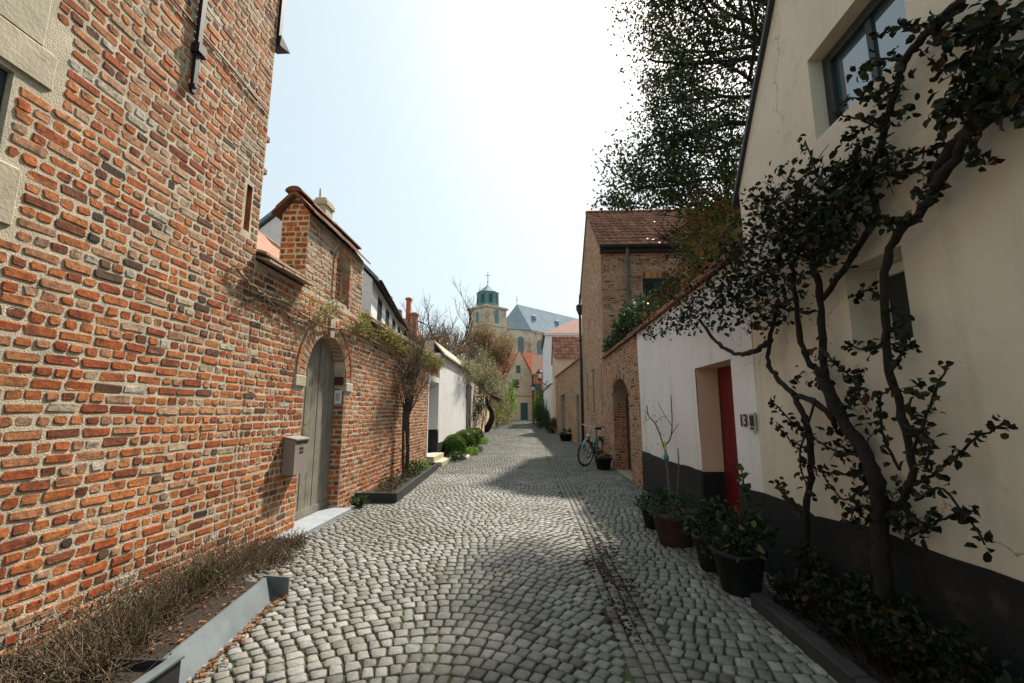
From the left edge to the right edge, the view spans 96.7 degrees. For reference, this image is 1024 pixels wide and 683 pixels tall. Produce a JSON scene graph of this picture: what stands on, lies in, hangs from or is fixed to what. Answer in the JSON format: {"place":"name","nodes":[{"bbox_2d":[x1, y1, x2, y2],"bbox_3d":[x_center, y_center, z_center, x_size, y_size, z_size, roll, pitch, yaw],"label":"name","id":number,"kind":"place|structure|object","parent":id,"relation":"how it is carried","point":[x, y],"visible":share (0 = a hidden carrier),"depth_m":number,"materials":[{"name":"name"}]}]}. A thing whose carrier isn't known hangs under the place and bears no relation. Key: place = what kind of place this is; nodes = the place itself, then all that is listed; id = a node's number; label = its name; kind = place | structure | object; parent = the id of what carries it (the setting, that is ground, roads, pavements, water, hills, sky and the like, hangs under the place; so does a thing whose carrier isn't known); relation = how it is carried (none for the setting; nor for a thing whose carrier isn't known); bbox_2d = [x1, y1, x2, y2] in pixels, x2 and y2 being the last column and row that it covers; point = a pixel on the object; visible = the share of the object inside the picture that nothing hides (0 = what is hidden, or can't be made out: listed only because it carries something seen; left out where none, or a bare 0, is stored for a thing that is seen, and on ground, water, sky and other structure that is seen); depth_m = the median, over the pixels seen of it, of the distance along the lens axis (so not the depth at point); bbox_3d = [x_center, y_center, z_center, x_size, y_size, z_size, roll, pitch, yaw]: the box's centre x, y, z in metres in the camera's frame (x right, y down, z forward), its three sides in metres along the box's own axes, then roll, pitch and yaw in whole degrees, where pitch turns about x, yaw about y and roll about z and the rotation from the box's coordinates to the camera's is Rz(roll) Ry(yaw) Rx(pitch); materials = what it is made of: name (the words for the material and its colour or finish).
{"place":"outdoors","nodes":[
{"label":"outdoors","id":0,"kind":"place"},
{"bbox_2d":[258,212,408,335],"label":"slate house","id":1,"kind":"structure","parent":0,"point":[378,303],"depth_m":13.02,"materials":[{"name":"white paint"}]},
{"bbox_2d":[377,296,381,320],"bbox_3d":[-4.114,-0.850,14.138,0.020,0.950,0.700,1,-9,-7],"label":"window","id":2,"kind":"structure","parent":1,"relation":"in","point":[379,310],"depth_m":14.06,"materials":[{"name":"grey glass"}]},
{"bbox_2d":[385,308,389,326],"bbox_3d":[-4.307,-0.598,15.707,0.020,0.950,0.700,1,-9,-7],"label":"window","id":3,"kind":"structure","parent":1,"relation":"in","point":[387,312],"depth_m":15.66,"materials":[{"name":"black glass"}]},
{"bbox_2d":[186,420,837,682],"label":"street","id":4,"kind":"structure","parent":0,"point":[489,578],"depth_m":3.50,"materials":[{"name":"stone"}]},
{"bbox_2d":[0,654,184,682],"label":"steel planter","id":5,"kind":"object","parent":4,"relation":"on","point":[165,670],"visible":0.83,"depth_m":2.23,"materials":[{"name":"metal"}]},
{"bbox_2d":[0,597,179,682],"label":"dry shrub","id":6,"kind":"object","parent":5,"relation":"in","point":[66,669],"visible":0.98,"depth_m":2.15,"materials":[{"name":"plant"}]},
{"bbox_2d":[19,575,289,682],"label":"zinc planter","id":7,"kind":"object","parent":4,"relation":"on","point":[202,645],"visible":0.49,"depth_m":2.87,"materials":[{"name":"metal"}]},
{"bbox_2d":[0,578,211,682],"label":"dry shrub","id":8,"kind":"object","parent":7,"relation":"in","point":[149,627],"visible":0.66,"depth_m":2.45,"materials":[{"name":"plant"}]},
{"bbox_2d":[15,552,228,647],"bbox_3d":[-2.366,1.661,2.910,0.814,0.492,1.091,-3,-10,21],"label":"dry shrub","id":9,"kind":"object","parent":7,"relation":"in","point":[180,600],"visible":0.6,"depth_m":2.91,"materials":[{"name":"plant"}]},
{"bbox_2d":[89,536,266,613],"bbox_3d":[-2.376,1.679,3.312,0.858,0.424,1.140,0,-9,2],"label":"dry shrub","id":10,"kind":"object","parent":7,"relation":"in","point":[218,569],"visible":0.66,"depth_m":3.32,"materials":[{"name":"plant"}]},
{"bbox_2d":[159,525,288,586],"bbox_3d":[-2.363,1.772,3.769,0.812,0.451,1.130,-3,-10,20],"label":"dry shrub","id":11,"kind":"object","parent":7,"relation":"in","point":[247,552],"visible":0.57,"depth_m":3.80,"materials":[{"name":"plant"}]},
{"bbox_2d":[225,529,312,576],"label":"dry shrub","id":12,"kind":"object","parent":4,"relation":"on","point":[274,557],"visible":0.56,"depth_m":4.30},
{"bbox_2d":[253,526,318,554],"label":"dry shrub","id":13,"kind":"object","parent":4,"relation":"on","point":[300,541],"visible":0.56,"depth_m":4.83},
{"bbox_2d":[349,494,371,507],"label":"weed","id":14,"kind":"object","parent":4,"relation":"on","point":[361,501],"visible":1,"depth_m":6.91,"materials":[{"name":"green plant"}]},
{"bbox_2d":[83,510,641,682],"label":"fallen leaves","id":15,"kind":"object","parent":4,"relation":"on","point":[199,674],"visible":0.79,"depth_m":3.09,"materials":[{"name":"plant"}]},
{"bbox_2d":[355,463,437,503],"bbox_3d":[-2.076,2.878,9.494,0.680,0.220,4.540,0,-9,2],"label":"planter box","id":16,"kind":"object","parent":4,"relation":"on","point":[376,495],"visible":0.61,"depth_m":7.86,"materials":[{"name":"stone"}]},
{"bbox_2d":[371,475,401,492],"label":"bedding plant","id":17,"kind":"object","parent":16,"relation":"in","point":[383,487],"visible":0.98,"depth_m":7.85,"materials":[{"name":"green plant"}]},
{"bbox_2d":[390,468,411,483],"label":"bedding plant","id":18,"kind":"object","parent":16,"relation":"in","point":[405,474],"visible":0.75,"depth_m":8.80,"materials":[{"name":"green plant"}]},
{"bbox_2d":[401,460,423,476],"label":"bedding plant","id":19,"kind":"object","parent":16,"relation":"in","point":[413,469],"visible":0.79,"depth_m":9.75,"materials":[{"name":"green plant"}]},
{"bbox_2d":[386,311,445,477],"bbox_3d":[-2.199,1.160,10.053,1.390,3.539,2.887,0,-9,2],"label":"climbing shrub","id":20,"kind":"object","parent":16,"relation":"in","point":[410,393],"visible":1,"depth_m":9.66,"materials":[{"name":"brown plant"}]},
{"bbox_2d":[416,458,431,470],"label":"bedding plant","id":21,"kind":"object","parent":16,"relation":"in","point":[427,465],"visible":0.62,"depth_m":10.88,"materials":[{"name":"green plant"}]},
{"bbox_2d":[446,450,465,460],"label":"edging plant","id":22,"kind":"object","parent":4,"relation":"on","point":[454,456],"visible":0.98,"depth_m":13.50,"materials":[{"name":"green plant"}]},
{"bbox_2d":[447,329,494,427],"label":"pale creeper","id":23,"kind":"object","parent":4,"relation":"on","point":[467,365],"visible":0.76,"depth_m":19.70,"materials":[{"name":"green plant"}]},
{"bbox_2d":[464,445,479,454],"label":"edging plant","id":24,"kind":"object","parent":4,"relation":"on","point":[471,451],"visible":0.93,"depth_m":15.24,"materials":[{"name":"green plant"}]},
{"bbox_2d":[467,443,482,451],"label":"edging plant","id":25,"kind":"object","parent":4,"relation":"on","point":[478,446],"visible":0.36,"depth_m":16.21,"materials":[{"name":"green plant"}]},
{"bbox_2d":[480,436,488,444],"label":"edging plant","id":26,"kind":"object","parent":4,"relation":"on","point":[484,440],"visible":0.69,"depth_m":19.96,"materials":[{"name":"green plant"}]},
{"bbox_2d":[490,399,506,426],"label":"yellow shrub","id":27,"kind":"object","parent":4,"relation":"on","point":[498,416],"visible":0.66,"depth_m":37.32,"materials":[{"name":"green plant"}]},
{"bbox_2d":[558,428,571,440],"bbox_3d":[2.631,4.499,22.081,0.784,0.635,0.686,0,-9,2],"label":"distant pot","id":28,"kind":"object","parent":4,"relation":"on","point":[565,436],"visible":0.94,"depth_m":21.86,"materials":[{"name":"plastic"}]},
{"bbox_2d":[577,424,603,465],"bbox_3d":[2.333,2.890,12.842,0.614,1.138,1.740,-3,-10,21],"label":"bicycle","id":29,"kind":"object","parent":4,"relation":"on","point":[593,449],"visible":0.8,"depth_m":12.56,"materials":[{"name":"metal"}]},
{"bbox_2d":[592,449,611,469],"bbox_3d":[2.342,3.026,11.680,0.462,0.507,0.468,6,-11,-34],"label":"black pot","id":30,"kind":"object","parent":4,"relation":"on","point":[603,462],"visible":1,"depth_m":11.54,"materials":[{"name":"plastic"}]},
{"bbox_2d":[633,484,678,529],"bbox_3d":[1.818,2.063,5.736,0.622,0.530,0.448,-7,-11,37],"label":"herb pot","id":31,"kind":"object","parent":4,"relation":"on","point":[650,524],"visible":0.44,"depth_m":5.70,"materials":[{"name":"plant"}]},
{"bbox_2d":[635,397,706,547],"bbox_3d":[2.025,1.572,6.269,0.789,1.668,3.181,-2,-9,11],"label":"rose pot","id":32,"kind":"object","parent":4,"relation":"on","point":[669,531],"visible":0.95,"depth_m":4.92,"materials":[{"name":"ceramic"}]},
{"bbox_2d":[663,441,668,460],"bbox_3d":[2.167,1.546,6.417,0.083,0.283,0.082,8,-12,-42],"label":"hanging bottle","id":33,"kind":"object","parent":32,"relation":"hanging from","point":[665,457],"visible":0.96,"depth_m":6.39,"materials":[{"name":"glass"}]},
{"bbox_2d":[673,508,730,572],"bbox_3d":[1.836,1.812,4.237,0.585,0.552,0.655,-2,-9,10],"label":"leafy pot","id":34,"kind":"object","parent":4,"relation":"on","point":[706,564],"visible":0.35,"depth_m":4.10,"materials":[{"name":"plant"}]},
{"bbox_2d":[679,495,782,597],"bbox_3d":[1.817,1.637,3.724,0.639,0.736,0.981,0,-9,2],"label":"barrel pot","id":35,"kind":"object","parent":4,"relation":"on","point":[735,573],"visible":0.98,"depth_m":3.54,"materials":[{"name":"plastic"}]},
{"bbox_2d":[736,463,751,514],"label":"tall sprig","id":36,"kind":"object","parent":35,"relation":"in","point":[744,487],"visible":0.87,"depth_m":3.98,"materials":[{"name":"green plant"}]},
{"bbox_2d":[750,593,877,682],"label":"kerb edging","id":37,"kind":"object","parent":4,"relation":"on","point":[834,664],"visible":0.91,"depth_m":2.66,"materials":[{"name":"stone"}]},
{"bbox_2d":[771,599,928,682],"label":"bed soil","id":38,"kind":"structure","parent":4,"relation":"on","point":[884,678],"depth_m":2.67,"materials":[{"name":"soil"}]},
{"bbox_2d":[730,538,842,620],"bbox_3d":[2.018,1.685,3.231,0.748,0.563,0.651,1,-9,-4],"label":"bed shrub","id":39,"kind":"object","parent":38,"relation":"on","point":[784,584],"visible":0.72,"depth_m":3.19,"materials":[{"name":"green plant"}]},
{"bbox_2d":[742,568,900,647],"bbox_3d":[1.937,1.616,2.793,0.774,0.486,0.679,0,-9,2],"label":"bed shrub","id":40,"kind":"object","parent":38,"relation":"on","point":[853,583],"visible":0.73,"depth_m":2.78,"materials":[{"name":"green plant"}]},
{"bbox_2d":[813,583,939,682],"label":"bed shrub","id":41,"kind":"object","parent":38,"relation":"on","point":[870,632],"visible":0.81,"depth_m":2.37,"materials":[{"name":"green plant"}]},
{"bbox_2d":[862,616,1000,682],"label":"bed shrub","id":42,"kind":"object","parent":38,"relation":"on","point":[970,655],"visible":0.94,"depth_m":2.08,"materials":[{"name":"green plant"}]},
{"bbox_2d":[938,659,1023,682],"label":"bed shrub","id":43,"kind":"object","parent":38,"relation":"on","point":[1007,678],"visible":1,"depth_m":1.69,"materials":[{"name":"green plant"}]},
{"bbox_2d":[259,0,764,356],"label":"sky","id":44,"kind":"structure","parent":0,"point":[445,138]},
{"bbox_2d":[536,368,547,385],"bbox_3d":[2.322,2.813,35.880,0.928,1.453,0.616,-4,-10,25],"label":"wall lantern","id":45,"kind":"object","parent":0,"point":[539,372],"depth_m":35.84,"materials":[{"name":"black metal"}]},
{"bbox_2d":[574,519,668,655],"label":"gutter dirt","id":46,"kind":"structure","parent":0,"point":[602,565],"depth_m":3.96,"materials":[{"name":"soil"}]},
{"bbox_2d":[732,0,1023,682],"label":"white house","id":47,"kind":"structure","parent":0,"point":[956,274],"depth_m":2.52,"materials":[{"name":"beige paint"}]},
{"bbox_2d":[633,0,1023,603],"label":"wall vine","id":48,"kind":"object","parent":47,"relation":"attached to","point":[990,99],"depth_m":2.59,"materials":[{"name":"green plant"}]},
{"bbox_2d":[822,0,910,125],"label":"window","id":49,"kind":"structure","parent":47,"relation":"in","point":[852,49],"depth_m":3.06,"materials":[{"name":"grey glass"}]},
{"bbox_2d":[876,260,913,346],"bbox_3d":[2.439,-0.238,2.764,0.040,0.545,0.460,0,-9,2],"label":"window","id":50,"kind":"structure","parent":47,"relation":"in","point":[898,295],"depth_m":2.87,"materials":[{"name":"glass"}]},
{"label":"ground","id":51,"kind":"structure","parent":0,"visible":0},
{"bbox_2d":[0,0,289,654],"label":"brick house","id":52,"kind":"structure","parent":51,"relation":"on","point":[134,138],"depth_m":3.16,"materials":[{"name":"brick"}]},
{"bbox_2d":[0,68,6,106],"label":"window","id":53,"kind":"structure","parent":52,"relation":"in","point":[3,74],"depth_m":2.49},
{"bbox_2d":[257,188,334,258],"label":"old roof","id":54,"kind":"structure","parent":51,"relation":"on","point":[271,246],"depth_m":8.18,"materials":[{"name":"ceramic"}]},
{"bbox_2d":[272,508,350,541],"bbox_3d":[-2.622,2.335,5.773,0.515,0.115,1.660,0,-9,2],"label":"doorstep","id":55,"kind":"object","parent":51,"relation":"on","point":[316,520],"visible":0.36,"depth_m":5.85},
{"bbox_2d":[228,185,442,563],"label":"garden wall","id":56,"kind":"structure","parent":51,"relation":"on","point":[329,390],"depth_m":6.17,"materials":[{"name":"brick"}]},
{"bbox_2d":[281,435,310,474],"bbox_3d":[-2.525,1.325,5.330,0.156,0.430,0.335,0,-9,2],"label":"mailbox","id":57,"kind":"object","parent":56,"relation":"attached to","point":[295,455],"visible":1,"depth_m":5.20,"materials":[{"name":"metal"}]},
{"bbox_2d":[294,338,334,520],"bbox_3d":[-2.758,1.116,6.253,0.119,2.430,1.250,0,-9,2],"label":"door","id":58,"kind":"structure","parent":56,"relation":"in","point":[318,397],"depth_m":6.38,"materials":[{"name":"grey paint"}]},
{"bbox_2d":[229,250,451,373],"bbox_3d":[-2.343,0.065,9.095,0.706,0.728,10.011,0,-9,2],"label":"coping vine","id":59,"kind":"object","parent":56,"relation":"attached to","point":[389,335],"visible":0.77,"depth_m":6.87,"materials":[{"name":"green plant"}]},
{"bbox_2d":[391,296,418,337],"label":"stepped gable house","id":60,"kind":"structure","parent":51,"relation":"on","point":[408,319],"depth_m":24.79,"materials":[{"name":"orange brick"}]},
{"bbox_2d":[414,302,449,349],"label":"garden shrub","id":61,"kind":"object","parent":51,"relation":"on","point":[437,338],"visible":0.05,"depth_m":25.25,"materials":[{"name":"brown plant"}]},
{"bbox_2d":[401,307,464,346],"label":"garden shrub","id":62,"kind":"object","parent":51,"relation":"on","point":[403,332],"visible":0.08,"depth_m":20.37,"materials":[{"name":"brown plant"}]},
{"bbox_2d":[426,452,450,466],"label":"stone steps","id":63,"kind":"structure","parent":51,"relation":"on","point":[440,459],"depth_m":12.66,"materials":[{"name":"stone"}]},
{"bbox_2d":[418,318,468,346],"bbox_3d":[-5.355,2.170,31.511,4.489,8.293,8.755,5,-10,-29],"label":"bare tree","id":64,"kind":"object","parent":51,"relation":"on","point":[445,330],"visible":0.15,"depth_m":31.75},
{"bbox_2d":[417,327,470,357],"bbox_3d":[-4.277,2.272,27.166,4.021,6.718,5.113,0,-9,2],"label":"russet tree","id":65,"kind":"object","parent":51,"relation":"on","point":[451,345],"visible":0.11,"depth_m":26.75,"materials":[{"name":"brown plant"}]},
{"bbox_2d":[399,274,491,353],"bbox_3d":[-4.900,1.091,34.469,6.487,11.363,5.569,0,-9,2],"label":"bare tree","id":66,"kind":"object","parent":51,"relation":"on","point":[467,323],"visible":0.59,"depth_m":34.14,"materials":[{"name":"brown plant"}]},
{"bbox_2d":[401,306,489,364],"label":"garden shrub","id":67,"kind":"object","parent":51,"relation":"on","point":[426,333],"visible":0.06,"depth_m":22.39,"materials":[{"name":"brown plant"}]},
{"bbox_2d":[425,341,475,456],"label":"white wall","id":68,"kind":"structure","parent":51,"relation":"on","point":[453,390],"depth_m":16.11,"materials":[{"name":"paint"}]},
{"bbox_2d":[425,315,477,358],"bbox_3d":[-5.021,2.051,29.760,5.707,7.980,4.124,1,-9,-9],"label":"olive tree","id":69,"kind":"object","parent":51,"relation":"on","point":[458,336],"visible":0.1,"depth_m":30.32,"materials":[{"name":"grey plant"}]},
{"bbox_2d":[443,434,466,455],"bbox_3d":[-1.867,3.389,14.697,0.824,0.810,0.837,0,-9,2],"label":"boxwood ball","id":70,"kind":"object","parent":51,"relation":"on","point":[453,442],"visible":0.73,"depth_m":14.46,"materials":[{"name":"green plant"}]},
{"bbox_2d":[455,429,475,446],"bbox_3d":[-1.765,3.651,16.622,0.895,0.864,0.886,0,-9,2],"label":"boxwood ball","id":71,"kind":"object","parent":51,"relation":"on","point":[469,438],"visible":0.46,"depth_m":16.42,"materials":[{"name":"green plant"}]},
{"bbox_2d":[465,428,480,444],"bbox_3d":[-1.696,3.952,18.602,0.880,0.864,0.875,0,-9,2],"label":"boxwood ball","id":72,"kind":"object","parent":51,"relation":"on","point":[475,432],"visible":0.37,"depth_m":18.45,"materials":[{"name":"green plant"}]},
{"bbox_2d":[472,427,483,440],"bbox_3d":[-1.648,4.272,20.575,0.818,0.789,0.809,0,-9,2],"label":"boxwood ball","id":73,"kind":"object","parent":51,"relation":"on","point":[480,431],"visible":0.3,"depth_m":20.48,"materials":[{"name":"green plant"}]},
{"bbox_2d":[440,331,516,429],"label":"pale shrub","id":74,"kind":"object","parent":51,"relation":"on","point":[490,381],"visible":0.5,"depth_m":27.72,"materials":[{"name":"green plant"}]},
{"bbox_2d":[470,359,497,426],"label":"green shrub","id":75,"kind":"object","parent":51,"relation":"on","point":[480,405],"visible":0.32,"depth_m":22.94,"materials":[{"name":"green plant"}]},
{"bbox_2d":[472,383,501,432],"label":"beige wall","id":76,"kind":"structure","parent":51,"relation":"on","point":[487,415],"depth_m":29.21,"materials":[{"name":"paint"}]},
{"bbox_2d":[473,350,504,431],"bbox_3d":[-2.054,3.471,31.544,3.071,6.021,4.309,0,-9,2],"label":"leaning tree","id":77,"kind":"object","parent":51,"relation":"on","point":[489,424],"visible":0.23,"depth_m":30.86,"materials":[{"name":"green plant"}]},
{"bbox_2d":[463,315,517,390],"bbox_3d":[-2.101,2.440,35.055,5.161,8.896,5.600,0,-9,2],"label":"russet tree","id":78,"kind":"object","parent":51,"relation":"on","point":[486,338],"visible":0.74,"depth_m":34.40,"materials":[{"name":"brown plant"}]},
{"bbox_2d":[491,380,518,424],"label":"rose shrub","id":79,"kind":"object","parent":51,"relation":"on","point":[507,418],"visible":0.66,"depth_m":44.47,"materials":[{"name":"green plant"}]},
{"bbox_2d":[486,349,537,419],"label":"cream gable house","id":80,"kind":"structure","parent":51,"relation":"on","point":[522,367],"depth_m":64.55,"materials":[{"name":"cream plaster"},{"name":"orange clay tile"},{"name":"green paint"}]},
{"bbox_2d":[521,403,527,419],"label":"door","id":81,"kind":"structure","parent":80,"relation":"in","point":[524,406],"depth_m":63.78,"materials":[{"name":"green paint"}]},
{"bbox_2d":[499,369,528,421],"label":"narrow green shrub","id":82,"kind":"object","parent":51,"relation":"on","point":[513,395],"visible":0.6,"depth_m":52.38,"materials":[{"name":"green plant"}]},
{"bbox_2d":[465,275,576,356],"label":"church","id":83,"kind":"structure","parent":51,"relation":"on","point":[528,326],"depth_m":107.64,"materials":[{"name":"stone"}]},
{"bbox_2d":[518,336,523,352],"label":"tall window","id":84,"kind":"structure","parent":83,"relation":"in","point":[520,340],"depth_m":107.26,"materials":[{"name":"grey glass"}]},
{"bbox_2d":[537,340,542,354],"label":"tall window","id":85,"kind":"structure","parent":83,"relation":"in","point":[540,351],"depth_m":110.15,"materials":[{"name":"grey glass"}]},
{"bbox_2d":[531,382,535,423],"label":"street lamp","id":86,"kind":"object","parent":51,"relation":"on","point":[532,386],"visible":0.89,"depth_m":46.62,"materials":[{"name":"black metal"}]},
{"bbox_2d":[526,377,546,424],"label":"bright shrub","id":87,"kind":"object","parent":51,"relation":"on","point":[539,397],"visible":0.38,"depth_m":42.12,"materials":[{"name":"green plant"}]},
{"bbox_2d":[532,355,542,418],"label":"red brick house","id":88,"kind":"structure","parent":51,"relation":"on","point":[537,362],"depth_m":60.70,"materials":[{"name":"brown ceramic"}]},
{"bbox_2d":[532,399,546,426],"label":"dark shrub","id":89,"kind":"object","parent":51,"relation":"on","point":[538,408],"visible":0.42,"depth_m":38.46,"materials":[{"name":"green plant"}]},
{"bbox_2d":[538,406,549,428],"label":"dark shrub","id":90,"kind":"object","parent":51,"relation":"on","point":[546,412],"visible":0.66,"depth_m":34.32,"materials":[{"name":"green plant"}]},
{"bbox_2d":[539,383,552,427],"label":"curved wall","id":91,"kind":"structure","parent":51,"relation":"on","point":[548,395],"depth_m":34.18,"materials":[{"name":"white paint"}]},
{"bbox_2d":[541,414,556,432],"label":"dark shrub","id":92,"kind":"object","parent":51,"relation":"on","point":[552,423],"visible":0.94,"depth_m":28.68,"materials":[{"name":"green plant"}]},
{"bbox_2d":[541,319,581,389],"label":"white hip house","id":93,"kind":"structure","parent":51,"relation":"on","point":[570,328],"depth_m":42.50,"materials":[{"name":"paint"}]},
{"bbox_2d":[551,336,582,432],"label":"outbuilding","id":94,"kind":"structure","parent":51,"relation":"on","point":[565,352],"depth_m":29.94,"materials":[{"name":"paint"}]},
{"bbox_2d":[555,355,584,447],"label":"coped wall","id":95,"kind":"structure","parent":51,"relation":"on","point":[568,405],"depth_m":22.30,"materials":[{"name":"brick"}]},
{"bbox_2d":[600,330,642,487],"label":"gate wall","id":96,"kind":"structure","parent":51,"relation":"on","point":[623,415],"depth_m":11.36,"materials":[{"name":"brick"}]},
{"bbox_2d":[600,289,664,352],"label":"wall ivy","id":97,"kind":"object","parent":96,"relation":"on","point":[629,319],"depth_m":9.99,"materials":[{"name":"green plant"}]},
{"bbox_2d":[576,209,741,456],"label":"gable house","id":98,"kind":"structure","parent":51,"relation":"on","point":[618,267],"depth_m":14.28,"materials":[{"name":"brick"}]},
{"bbox_2d":[642,278,679,305],"bbox_3d":[4.462,-1.428,13.596,1.130,0.920,0.060,0,-9,2],"label":"window","id":99,"kind":"structure","parent":98,"relation":"in","point":[648,284],"depth_m":13.63,"materials":[{"name":"black glass"}]},
{"bbox_2d":[586,0,767,271],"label":"tree","id":100,"kind":"object","parent":51,"relation":"on","point":[679,173],"visible":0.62,"depth_m":9.57,"materials":[{"name":"green plant"}]},
{"bbox_2d":[636,169,742,326],"bbox_3d":[3.724,-0.256,6.894,3.249,5.506,4.334,0,-9,2],"label":"rusty shrub","id":101,"kind":"object","parent":51,"relation":"on","point":[713,235],"visible":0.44,"depth_m":7.47,"materials":[{"name":"green plant"}]},
{"bbox_2d":[633,242,768,573],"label":"street wall","id":102,"kind":"structure","parent":51,"relation":"on","point":[705,382],"depth_m":5.76,"materials":[{"name":"paint"}]},
{"bbox_2d":[718,365,740,522],"bbox_3d":[2.634,1.227,5.157,0.055,1.948,1.025,0,-9,2],"label":"door","id":103,"kind":"structure","parent":102,"relation":"in","point":[724,373],"depth_m":5.48,"materials":[{"name":"red paint"}]},
{"bbox_2d":[740,414,746,426],"bbox_3d":[2.283,0.777,4.483,0.008,0.123,0.127,0,-9,2],"label":"door number","id":104,"kind":"object","parent":102,"relation":"attached to","point":[745,420],"depth_m":4.46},
{"bbox_2d":[749,412,756,430],"bbox_3d":[2.268,0.755,4.290,0.027,0.175,0.110,0,-9,2],"label":"doorbell","id":105,"kind":"object","parent":102,"relation":"attached to","point":[752,421],"visible":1,"depth_m":4.26,"materials":[{"name":"metal"}]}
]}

